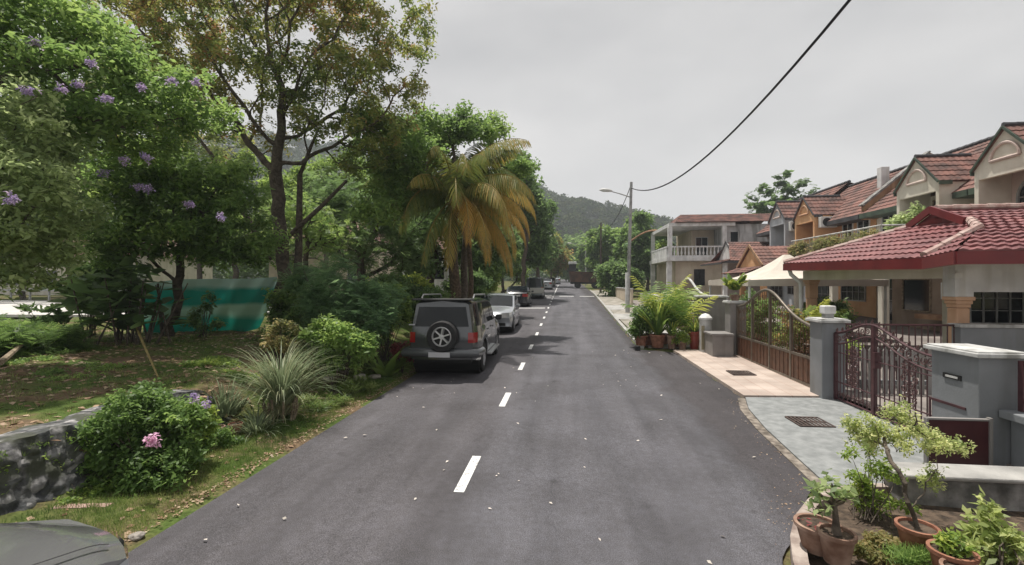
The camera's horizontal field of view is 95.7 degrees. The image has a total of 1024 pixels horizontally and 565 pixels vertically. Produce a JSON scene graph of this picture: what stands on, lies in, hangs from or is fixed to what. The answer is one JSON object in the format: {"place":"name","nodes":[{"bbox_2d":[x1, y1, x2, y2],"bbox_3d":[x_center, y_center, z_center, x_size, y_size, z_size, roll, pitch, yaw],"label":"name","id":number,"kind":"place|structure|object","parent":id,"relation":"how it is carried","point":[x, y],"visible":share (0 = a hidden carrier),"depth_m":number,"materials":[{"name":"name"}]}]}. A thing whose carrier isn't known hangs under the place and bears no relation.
{"place":"outdoors","nodes":[
{"label":"outdoors","id":0,"kind":"place"},
{"bbox_2d":[0,300,268,316],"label":"side road","id":1,"kind":"structure","parent":0,"point":[6,306],"depth_m":22.59,"materials":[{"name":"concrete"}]},
{"bbox_2d":[18,145,625,280],"bbox_3d":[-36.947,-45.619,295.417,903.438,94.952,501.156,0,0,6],"label":"hill","id":2,"kind":"structure","parent":0,"point":[309,162],"depth_m":247.95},
{"bbox_2d":[5,129,675,277],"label":"hill forest","id":3,"kind":"object","parent":2,"relation":"on","point":[577,209],"visible":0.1,"depth_m":258.93,"materials":[{"name":"green plant"}]},
{"bbox_2d":[0,280,906,564],"bbox_3d":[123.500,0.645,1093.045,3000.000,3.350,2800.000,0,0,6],"label":"ground","id":4,"kind":"structure","parent":0,"point":[28,396],"depth_m":7.02,"materials":[{"name":"plant"}]},
{"bbox_2d":[13,301,72,330],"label":"wild shrub","id":5,"kind":"object","parent":4,"relation":"on","point":[58,316],"visible":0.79,"depth_m":10.32,"materials":[{"name":"green plant"}]},
{"bbox_2d":[0,313,100,357],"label":"fern bush","id":6,"kind":"object","parent":4,"relation":"on","point":[30,337],"visible":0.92,"depth_m":9.15,"materials":[{"name":"green plant"}]},
{"bbox_2d":[1,354,126,381],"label":"bank weeds","id":7,"kind":"object","parent":4,"relation":"on","point":[57,370],"visible":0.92,"depth_m":7.79,"materials":[{"name":"green plant"}]},
{"bbox_2d":[0,71,132,301],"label":"leafy tree","id":8,"kind":"object","parent":4,"relation":"on","point":[35,175],"visible":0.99,"depth_m":6.72,"materials":[{"name":"green plant"}]},
{"bbox_2d":[32,259,159,335],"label":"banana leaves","id":9,"kind":"object","parent":4,"relation":"on","point":[61,289],"visible":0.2,"depth_m":11.41,"materials":[{"name":"green plant"}]},
{"bbox_2d":[0,237,212,294],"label":"house","id":10,"kind":"structure","parent":4,"relation":"on","point":[191,272],"depth_m":44.80,"materials":[{"name":"paint"}]},
{"bbox_2d":[0,389,230,515],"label":"stone wall","id":11,"kind":"structure","parent":4,"relation":"on","point":[45,480],"depth_m":4.53,"materials":[{"name":"stone"}]},
{"bbox_2d":[52,250,191,345],"bbox_3d":[-9.084,0.330,10.725,3.158,2.196,1.942,0,0,6],"label":"broadleaf plant","id":12,"kind":"object","parent":4,"relation":"on","point":[130,305],"visible":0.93,"depth_m":10.57,"materials":[{"name":"green plant"}]},
{"bbox_2d":[0,0,248,222],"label":"flowering tree","id":13,"kind":"object","parent":4,"relation":"on","point":[111,109],"visible":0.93,"depth_m":7.79,"materials":[{"name":"green plant"}]},
{"bbox_2d":[69,377,218,498],"bbox_3d":[-3.929,1.674,5.136,1.559,1.102,1.196,0,0,6],"label":"flowering bush","id":14,"kind":"object","parent":4,"relation":"on","point":[141,424],"visible":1,"depth_m":4.92,"materials":[{"name":"green plant"}]},
{"bbox_2d":[70,48,260,278],"bbox_3d":[-27.547,-8.418,37.848,13.254,19.825,10.027,0,0,-18],"label":"background tree","id":15,"kind":"object","parent":4,"relation":"on","point":[213,147],"visible":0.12,"depth_m":36.98,"materials":[{"name":"green plant"}]},
{"bbox_2d":[68,132,299,336],"bbox_3d":[-7.774,-0.933,10.955,4.576,5.149,3.594,0,0,6],"label":"flowering tree","id":16,"kind":"object","parent":4,"relation":"on","point":[204,228],"visible":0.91,"depth_m":10.48,"materials":[{"name":"green plant"}]},
{"bbox_2d":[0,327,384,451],"bbox_3d":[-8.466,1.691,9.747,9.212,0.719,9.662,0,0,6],"label":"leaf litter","id":17,"kind":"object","parent":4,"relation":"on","point":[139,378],"visible":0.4,"depth_m":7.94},
{"bbox_2d":[168,398,223,469],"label":"leafy bush","id":18,"kind":"object","parent":4,"relation":"on","point":[209,429],"visible":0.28,"depth_m":5.45,"materials":[{"name":"green plant"}]},
{"bbox_2d":[130,143,271,278],"bbox_3d":[-24.492,-4.706,36.651,13.423,12.362,9.434,0,0,6],"label":"background tree","id":19,"kind":"object","parent":4,"relation":"on","point":[261,211],"visible":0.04,"depth_m":36.13,"materials":[{"name":"green plant"}]},
{"bbox_2d":[0,320,407,429],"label":"grass","id":20,"kind":"structure","parent":4,"relation":"on","point":[103,339],"depth_m":7.73,"materials":[{"name":"green plant"}]},
{"bbox_2d":[181,290,226,336],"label":"sapling","id":21,"kind":"object","parent":4,"relation":"on","point":[196,323],"visible":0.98,"depth_m":12.06,"materials":[{"name":"green plant"}]},
{"bbox_2d":[2,350,414,541],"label":"grass","id":22,"kind":"structure","parent":4,"relation":"on","point":[98,512],"depth_m":5.30,"materials":[{"name":"green plant"}]},
{"bbox_2d":[143,277,276,332],"bbox_3d":[-8.557,0.719,13.275,3.306,1.778,0.340,0,0,-22],"label":"shade netting","id":23,"kind":"object","parent":4,"relation":"on","point":[240,305],"visible":0.54,"depth_m":13.47,"materials":[{"name":"green fabric"}]},
{"bbox_2d":[179,354,260,385],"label":"bank weeds","id":24,"kind":"object","parent":4,"relation":"on","point":[219,361],"visible":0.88,"depth_m":8.51,"materials":[{"name":"green plant"}]},
{"bbox_2d":[193,376,264,416],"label":"grass clump","id":25,"kind":"object","parent":4,"relation":"on","point":[231,408],"visible":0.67,"depth_m":6.78,"materials":[{"name":"green plant"}]},
{"bbox_2d":[221,401,290,441],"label":"grass clump","id":26,"kind":"object","parent":4,"relation":"on","point":[255,422],"visible":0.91,"depth_m":6.73,"materials":[{"name":"green plant"}]},
{"bbox_2d":[74,0,439,323],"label":"spreading tree","id":27,"kind":"object","parent":4,"relation":"on","point":[209,52],"visible":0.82,"depth_m":13.04,"materials":[{"name":"green plant"}]},
{"bbox_2d":[124,369,414,542],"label":"leaf litter","id":28,"kind":"object","parent":4,"relation":"on","point":[196,500],"visible":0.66,"depth_m":5.44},
{"bbox_2d":[200,339,347,424],"bbox_3d":[-3.609,1.514,7.211,2.370,1.320,2.163,0,0,6],"label":"grass clump","id":29,"kind":"object","parent":4,"relation":"on","point":[282,385],"visible":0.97,"depth_m":7.05,"materials":[{"name":"green plant"}]},
{"bbox_2d":[259,318,317,370],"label":"twiggy shrub","id":30,"kind":"object","parent":4,"relation":"on","point":[273,333],"visible":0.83,"depth_m":8.70,"materials":[{"name":"green plant"}]},
{"bbox_2d":[261,273,330,336],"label":"hedge bush","id":31,"kind":"object","parent":4,"relation":"on","point":[276,301],"visible":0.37,"depth_m":12.27,"materials":[{"name":"green plant"}]},
{"bbox_2d":[253,186,361,285],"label":"background tree","id":32,"kind":"object","parent":4,"relation":"on","point":[323,230],"visible":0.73,"depth_m":16.32,"materials":[{"name":"green plant"}]},
{"bbox_2d":[250,148,368,273],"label":"background tree","id":33,"kind":"object","parent":4,"relation":"on","point":[292,182],"visible":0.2,"depth_m":32.70,"materials":[{"name":"green plant"}]},
{"bbox_2d":[269,222,398,291],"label":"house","id":34,"kind":"structure","parent":4,"relation":"on","point":[272,272],"depth_m":40.17,"materials":[{"name":"concrete"}]},
{"bbox_2d":[291,313,379,393],"bbox_3d":[-3.360,1.369,9.015,1.604,1.563,1.080,0,0,6],"label":"curly bush","id":35,"kind":"object","parent":4,"relation":"on","point":[355,347],"visible":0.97,"depth_m":8.83,"materials":[{"name":"green plant"}]},
{"bbox_2d":[297,372,380,412],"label":"verge weeds","id":36,"kind":"object","parent":4,"relation":"on","point":[349,387],"visible":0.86,"depth_m":8.26,"materials":[{"name":"green plant"}]},
{"bbox_2d":[273,247,410,375],"bbox_3d":[-3.901,0.624,10.608,3.127,2.814,2.372,0,0,6],"label":"feathery bush","id":37,"kind":"object","parent":4,"relation":"on","point":[347,302],"visible":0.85,"depth_m":10.24,"materials":[{"name":"green plant"}]},
{"bbox_2d":[285,155,447,284],"bbox_3d":[-6.124,-1.817,19.085,7.215,6.923,5.800,0,0,6],"label":"background tree","id":38,"kind":"object","parent":4,"relation":"on","point":[364,249],"visible":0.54,"depth_m":18.84,"materials":[{"name":"green plant"}]},
{"bbox_2d":[82,219,675,280],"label":"wood","id":39,"kind":"object","parent":4,"relation":"on","point":[244,273],"visible":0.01,"depth_m":56.49,"materials":[{"name":"green plant"}]},
{"bbox_2d":[356,276,415,360],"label":"tall shrub","id":40,"kind":"object","parent":4,"relation":"on","point":[406,316],"visible":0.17,"depth_m":12.30,"materials":[{"name":"green plant"}]},
{"bbox_2d":[365,270,455,320],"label":"understorey bush","id":41,"kind":"object","parent":4,"relation":"on","point":[413,290],"visible":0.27,"depth_m":14.21,"materials":[{"name":"green plant"}]},
{"bbox_2d":[335,99,541,295],"bbox_3d":[-2.691,-2.363,16.986,4.318,9.271,8.346,0,0,41],"label":"overhanging tree","id":42,"kind":"object","parent":4,"relation":"on","point":[394,190],"visible":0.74,"depth_m":14.94,"materials":[{"name":"green plant"}]},
{"bbox_2d":[356,160,522,287],"bbox_3d":[-3.414,-2.400,24.010,8.958,8.028,5.866,0,0,-15],"label":"background tree","id":43,"kind":"object","parent":4,"relation":"on","point":[478,259],"visible":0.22,"depth_m":23.60,"materials":[{"name":"green plant"}]},
{"bbox_2d":[365,138,536,296],"bbox_3d":[-2.244,-1.361,16.326,6.398,6.913,5.841,0,0,6],"label":"coconut palm","id":44,"kind":"object","parent":4,"relation":"on","point":[476,198],"visible":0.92,"depth_m":15.32,"materials":[{"name":"green plant"}]},
{"bbox_2d":[426,140,499,296],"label":"slender palm","id":45,"kind":"object","parent":4,"relation":"on","point":[470,264],"visible":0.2,"depth_m":18.11,"materials":[{"name":"green plant"}]},
{"bbox_2d":[492,147,558,285],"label":"background tree","id":46,"kind":"object","parent":4,"relation":"on","point":[533,256],"visible":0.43,"depth_m":39.99,"materials":[{"name":"green plant"}]},
{"bbox_2d":[516,199,565,276],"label":"background tree","id":47,"kind":"object","parent":4,"relation":"on","point":[554,208],"visible":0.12,"depth_m":51.82,"materials":[{"name":"green plant"}]},
{"bbox_2d":[543,232,574,283],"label":"background tree","id":48,"kind":"object","parent":4,"relation":"on","point":[563,259],"visible":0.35,"depth_m":72.47,"materials":[{"name":"green plant"}]},
{"bbox_2d":[584,224,626,268],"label":"background tree","id":49,"kind":"object","parent":4,"relation":"on","point":[609,234],"visible":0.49,"depth_m":64.99,"materials":[{"name":"green plant"}]},
{"bbox_2d":[590,290,643,348],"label":"kerb","id":50,"kind":"structure","parent":4,"relation":"on","point":[620,323],"depth_m":23.34,"materials":[{"name":"concrete"}]},
{"bbox_2d":[626,309,656,346],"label":"potted plant","id":51,"kind":"object","parent":50,"relation":"on","point":[636,332],"visible":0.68,"depth_m":14.97,"materials":[{"name":"green plant"}]},
{"bbox_2d":[592,256,646,296],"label":"background tree","id":52,"kind":"object","parent":4,"relation":"on","point":[610,273],"visible":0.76,"depth_m":44.70,"materials":[{"name":"green plant"}]},
{"bbox_2d":[622,209,675,290],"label":"background tree","id":53,"kind":"object","parent":4,"relation":"on","point":[640,257],"visible":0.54,"depth_m":55.48,"materials":[{"name":"green plant"}]},
{"bbox_2d":[650,213,770,294],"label":"corner house","id":54,"kind":"structure","parent":4,"relation":"on","point":[701,239],"depth_m":40.16,"materials":[{"name":"white paint"}]},
{"bbox_2d":[692,295,728,330],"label":"gate pillar","id":55,"kind":"structure","parent":4,"relation":"on","point":[716,312],"depth_m":15.05,"materials":[{"name":"grey paint"}]},
{"bbox_2d":[722,300,746,354],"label":"gate pillar","id":56,"kind":"structure","parent":4,"relation":"on","point":[730,316],"depth_m":13.13,"materials":[{"name":"grey paint"}]},
{"bbox_2d":[743,170,819,213],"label":"background tree","id":57,"kind":"object","parent":4,"relation":"on","point":[761,207],"visible":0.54,"depth_m":57.62,"materials":[{"name":"green plant"}]},
{"bbox_2d":[738,398,825,489],"bbox_3d":[3.726,2.276,6.805,0.249,0.240,3.900,0,0,15],"label":"driveway edge","id":58,"kind":"object","parent":4,"relation":"on","point":[806,472],"visible":0.47,"depth_m":6.23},
{"bbox_2d":[805,317,850,399],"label":"gate pillar","id":59,"kind":"structure","parent":4,"relation":"on","point":[822,330],"depth_m":8.44,"materials":[{"name":"grey paint"}]},
{"bbox_2d":[790,483,888,564],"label":"planter kerb","id":60,"kind":"structure","parent":4,"relation":"on","point":[798,554],"depth_m":3.69,"materials":[{"name":"concrete"}]},
{"bbox_2d":[793,513,843,556],"bbox_3d":[2.339,1.938,3.541,0.325,0.204,0.333,0,0,6],"label":"plant pot","id":61,"kind":"object","parent":60,"relation":"on","point":[806,525],"visible":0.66,"depth_m":3.52,"materials":[{"name":"orange ceramic"}]},
{"bbox_2d":[807,495,1023,564],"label":"planter soil","id":62,"kind":"structure","parent":4,"relation":"on","point":[943,518],"depth_m":4.11,"materials":[{"name":"soil"}]},
{"bbox_2d":[800,468,860,564],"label":"potted plant","id":63,"kind":"object","parent":62,"relation":"on","point":[837,546],"visible":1,"depth_m":3.37,"materials":[{"name":"green plant"}]},
{"bbox_2d":[836,443,922,525],"bbox_3d":[3.246,1.792,4.151,0.579,0.735,0.528,0,0,6],"label":"shrub","id":64,"kind":"object","parent":62,"relation":"on","point":[870,499],"visible":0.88,"depth_m":4.10,"materials":[{"name":"green plant"}]},
{"bbox_2d":[853,529,921,564],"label":"ground shrub","id":65,"kind":"object","parent":62,"relation":"on","point":[872,544],"visible":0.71,"depth_m":3.46,"materials":[{"name":"green plant"}]},
{"bbox_2d":[879,540,932,564],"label":"ground shrub","id":66,"kind":"object","parent":62,"relation":"on","point":[915,555],"visible":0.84,"depth_m":3.27,"materials":[{"name":"green plant"}]},
{"bbox_2d":[838,394,977,551],"bbox_3d":[3.273,1.496,3.914,1.254,1.009,0.758,0,0,-34],"label":"bonsai tree","id":67,"kind":"object","parent":62,"relation":"on","point":[912,529],"visible":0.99,"depth_m":3.88,"materials":[{"name":"green plant"}]},
{"bbox_2d":[926,526,981,564],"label":"potted plant","id":68,"kind":"object","parent":62,"relation":"on","point":[950,547],"visible":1,"depth_m":3.09,"materials":[{"name":"green plant"}]},
{"bbox_2d":[953,486,1023,564],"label":"broadleaf plant","id":69,"kind":"object","parent":62,"relation":"on","point":[993,541],"visible":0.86,"depth_m":3.38,"materials":[{"name":"green plant"}]},
{"bbox_2d":[892,279,941,331],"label":"porch wall","id":70,"kind":"structure","parent":4,"relation":"on","point":[916,301],"depth_m":18.36,"materials":[{"name":"brown paint"}]},
{"bbox_2d":[902,279,931,312],"bbox_3d":[16.044,0.500,18.415,0.050,1.300,1.500,0,0,6],"label":"window","id":71,"kind":"structure","parent":70,"relation":"in","point":[916,293],"depth_m":18.36,"materials":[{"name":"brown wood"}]},
{"bbox_2d":[859,135,993,319],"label":"terraced house","id":72,"kind":"structure","parent":4,"relation":"on","point":[946,178],"depth_m":18.40,"materials":[{"name":"paint"}]},
{"bbox_2d":[858,151,935,219],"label":"party wall","id":73,"kind":"structure","parent":72,"relation":"on","point":[879,193],"depth_m":22.59,"materials":[{"name":"paint"}]},
{"bbox_2d":[880,461,1023,511],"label":"wall","id":74,"kind":"structure","parent":4,"relation":"on","point":[1002,486],"depth_m":4.36,"materials":[{"name":"concrete"}]},
{"bbox_2d":[923,343,1023,465],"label":"gate pillar","id":75,"kind":"structure","parent":4,"relation":"on","point":[973,381],"depth_m":5.30,"materials":[{"name":"grey paint"}]},
{"bbox_2d":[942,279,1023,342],"bbox_3d":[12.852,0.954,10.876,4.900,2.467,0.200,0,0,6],"label":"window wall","id":76,"kind":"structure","parent":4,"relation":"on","point":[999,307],"depth_m":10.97,"materials":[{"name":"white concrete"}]},
{"bbox_2d":[969,292,1023,323],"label":"window","id":77,"kind":"structure","parent":76,"relation":"in","point":[988,307],"depth_m":10.96,"materials":[{"name":"black glass"}]},
{"bbox_2d":[968,122,1023,203],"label":"terraced house","id":78,"kind":"structure","parent":4,"relation":"on","point":[996,171],"depth_m":15.30,"materials":[{"name":"paint"}]},
{"bbox_2d":[999,361,1023,466],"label":"railing wall","id":79,"kind":"structure","parent":4,"relation":"on","point":[1015,418],"depth_m":5.13,"materials":[{"name":"grey paint"}]},
{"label":"gate track","id":80,"kind":"structure","parent":4,"relation":"on","visible":0},
{"bbox_2d":[736,289,809,387],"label":"sliding gate","id":81,"kind":"structure","parent":80,"relation":"on","point":[790,363],"depth_m":10.78,"materials":[{"name":"metal"}]},
{"bbox_2d":[128,279,812,564],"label":"road","id":82,"kind":"structure","parent":0,"point":[688,478],"depth_m":5.18,"materials":[{"name":"asphalt"}]},
{"bbox_2d":[0,519,128,564],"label":"car","id":83,"kind":"object","parent":82,"relation":"on","point":[59,542],"visible":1,"depth_m":2.43,"materials":[{"name":"silver metal"}]},
{"bbox_2d":[401,293,501,372],"bbox_3d":[-1.399,1.253,12.529,2.070,1.962,4.790,0,0,5],"label":"off road car","id":84,"kind":"object","parent":82,"relation":"on","point":[456,334],"visible":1,"depth_m":10.48,"materials":[{"name":"grey paint"}]},
{"bbox_2d":[480,293,519,332],"bbox_3d":[-0.633,1.277,20.403,2.089,1.623,4.125,0,0,5],"label":"parked hatchback","id":85,"kind":"object","parent":82,"relation":"on","point":[506,305],"visible":0.48,"depth_m":19.44,"materials":[{"name":"white metal"}]},
{"bbox_2d":[454,286,593,491],"bbox_3d":[4.591,1.312,43.308,6.400,1.707,77.700,0,0,6],"label":"road marking","id":86,"kind":"object","parent":82,"relation":"on","point":[463,482],"visible":0.8,"depth_m":5.48,"materials":[{"name":"paint"}]},
{"bbox_2d":[0,0,1023,223],"label":"sky","id":87,"kind":"structure","parent":0,"point":[608,94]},
{"bbox_2d":[591,290,689,348],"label":"pavement","id":88,"kind":"structure","parent":0,"point":[609,300],"depth_m":34.04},
{"bbox_2d":[599,182,632,312],"bbox_3d":[6.161,-2.030,27.483,1.971,7.845,0.273,0,0,-2],"label":"street lamp","id":89,"kind":"object","parent":88,"relation":"on","point":[627,288],"visible":0.91,"depth_m":27.41,"materials":[{"name":"metal"}]},
{"bbox_2d":[631,0,850,190],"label":"power cable","id":90,"kind":"object","parent":89,"relation":"attached to","point":[801,56],"visible":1,"depth_m":9.78,"materials":[{"name":"black plastic"}]},
{"bbox_2d":[620,290,688,347],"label":"potted plant","id":91,"kind":"object","parent":88,"relation":"on","point":[657,337],"visible":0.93,"depth_m":14.73,"materials":[{"name":"green plant"}]},
{"bbox_2d":[621,274,701,343],"bbox_3d":[5.204,0.903,15.857,2.547,2.339,2.139,0,0,-39],"label":"potted plant","id":92,"kind":"object","parent":88,"relation":"on","point":[660,295],"visible":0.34,"depth_m":15.59,"materials":[{"name":"green plant"}]},
{"bbox_2d":[638,282,717,346],"bbox_3d":[5.551,1.025,15.027,2.400,2.100,2.165,0,0,37],"label":"potted plant","id":93,"kind":"object","parent":88,"relation":"on","point":[673,310],"visible":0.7,"depth_m":14.76,"materials":[{"name":"green plant"}]},
{"bbox_2d":[673,349,818,397],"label":"tiled driveway","id":94,"kind":"structure","parent":0,"point":[764,382],"depth_m":10.13,"materials":[{"name":"beige tile"}]},
{"bbox_2d":[703,331,733,356],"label":"plinth","id":95,"kind":"structure","parent":94,"relation":"on","point":[719,343],"depth_m":12.89,"materials":[{"name":"grey paint"}]},
{"bbox_2d":[633,300,1012,465],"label":"yard floor","id":96,"kind":"structure","parent":0,"point":[862,319],"depth_m":14.35,"materials":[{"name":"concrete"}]},
{"bbox_2d":[721,244,789,300],"bbox_3d":[14.859,-0.082,24.788,5.837,3.954,3.800,0,0,6],"label":"porch","id":97,"kind":"object","parent":96,"relation":"on","point":[753,258],"visible":0.41,"depth_m":24.56,"materials":[{"name":"tile"}]},
{"bbox_2d":[747,297,781,342],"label":"potted plant","id":98,"kind":"object","parent":96,"relation":"on","point":[756,323],"visible":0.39,"depth_m":14.63,"materials":[{"name":"green plant"}]},
{"bbox_2d":[772,304,811,353],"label":"potted plant","id":99,"kind":"object","parent":96,"relation":"on","point":[797,313],"visible":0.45,"depth_m":12.05,"materials":[{"name":"green plant"}]},
{"bbox_2d":[708,255,888,340],"bbox_3d":[10.203,0.535,17.264,4.300,3.130,4.300,0,0,6],"label":"canopy tent","id":100,"kind":"object","parent":96,"relation":"on","point":[772,273],"visible":0.52,"depth_m":15.35,"materials":[{"name":"beige fabric"}]},
{"bbox_2d":[756,180,852,305],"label":"terraced house","id":101,"kind":"structure","parent":96,"relation":"on","point":[778,229],"depth_m":30.82,"materials":[{"name":"paint"}]},
{"bbox_2d":[700,241,769,299],"bbox_3d":[17.982,-0.736,34.723,6.060,4.782,5.044,0,0,6],"label":"porch","id":102,"kind":"object","parent":101,"relation":"attached to","point":[728,256],"visible":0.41,"depth_m":34.53,"materials":[{"name":"paint"}]},
{"bbox_2d":[792,165,907,317],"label":"terraced house","id":103,"kind":"structure","parent":96,"relation":"on","point":[816,215],"depth_m":25.79,"materials":[{"name":"paint"}]},
{"bbox_2d":[787,224,916,332],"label":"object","id":104,"kind":"structure","parent":96,"relation":"on","point":[797,249],"depth_m":20.03,"materials":[{"name":"white concrete"}]},
{"bbox_2d":[856,347,931,394],"bbox_3d":[7.124,1.655,8.277,1.900,0.990,0.050,0,0,6],"label":"picket fence","id":105,"kind":"object","parent":96,"relation":"on","point":[892,373],"visible":0.23,"depth_m":8.29,"materials":[{"name":"grey paint"}]},
{"bbox_2d":[845,323,954,386],"bbox_3d":[7.233,1.491,8.793,2.200,1.418,0.100,0,0,6],"label":"yard railing","id":106,"kind":"object","parent":96,"relation":"on","point":[915,325],"visible":0.23,"depth_m":8.77,"materials":[{"name":"metal"}]},
{"bbox_2d":[783,203,1023,343],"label":"carport","id":107,"kind":"object","parent":96,"relation":"on","point":[964,252],"visible":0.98,"depth_m":9.71,"materials":[{"name":"tile"}]},
{"bbox_2d":[948,323,1023,360],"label":"yard wall","id":108,"kind":"structure","parent":96,"relation":"on","point":[1004,336],"depth_m":8.51,"materials":[{"name":"grey paint"}]},
{"bbox_2d":[745,397,922,485],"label":"concrete driveway","id":109,"kind":"structure","parent":0,"point":[813,450],"depth_m":6.52,"materials":[{"name":"concrete"}]},
{"bbox_2d":[833,319,931,426],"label":"wrought iron gate","id":110,"kind":"structure","parent":109,"relation":"on","point":[875,360],"depth_m":7.32,"materials":[{"name":"metal"}]},
{"bbox_2d":[923,417,992,465],"bbox_3d":[5.012,1.830,5.213,0.670,0.640,0.055,0,0,6],"label":"hatch door","id":111,"kind":"structure","parent":109,"relation":"on","point":[978,432],"depth_m":5.20,"materials":[{"name":"red metal"}]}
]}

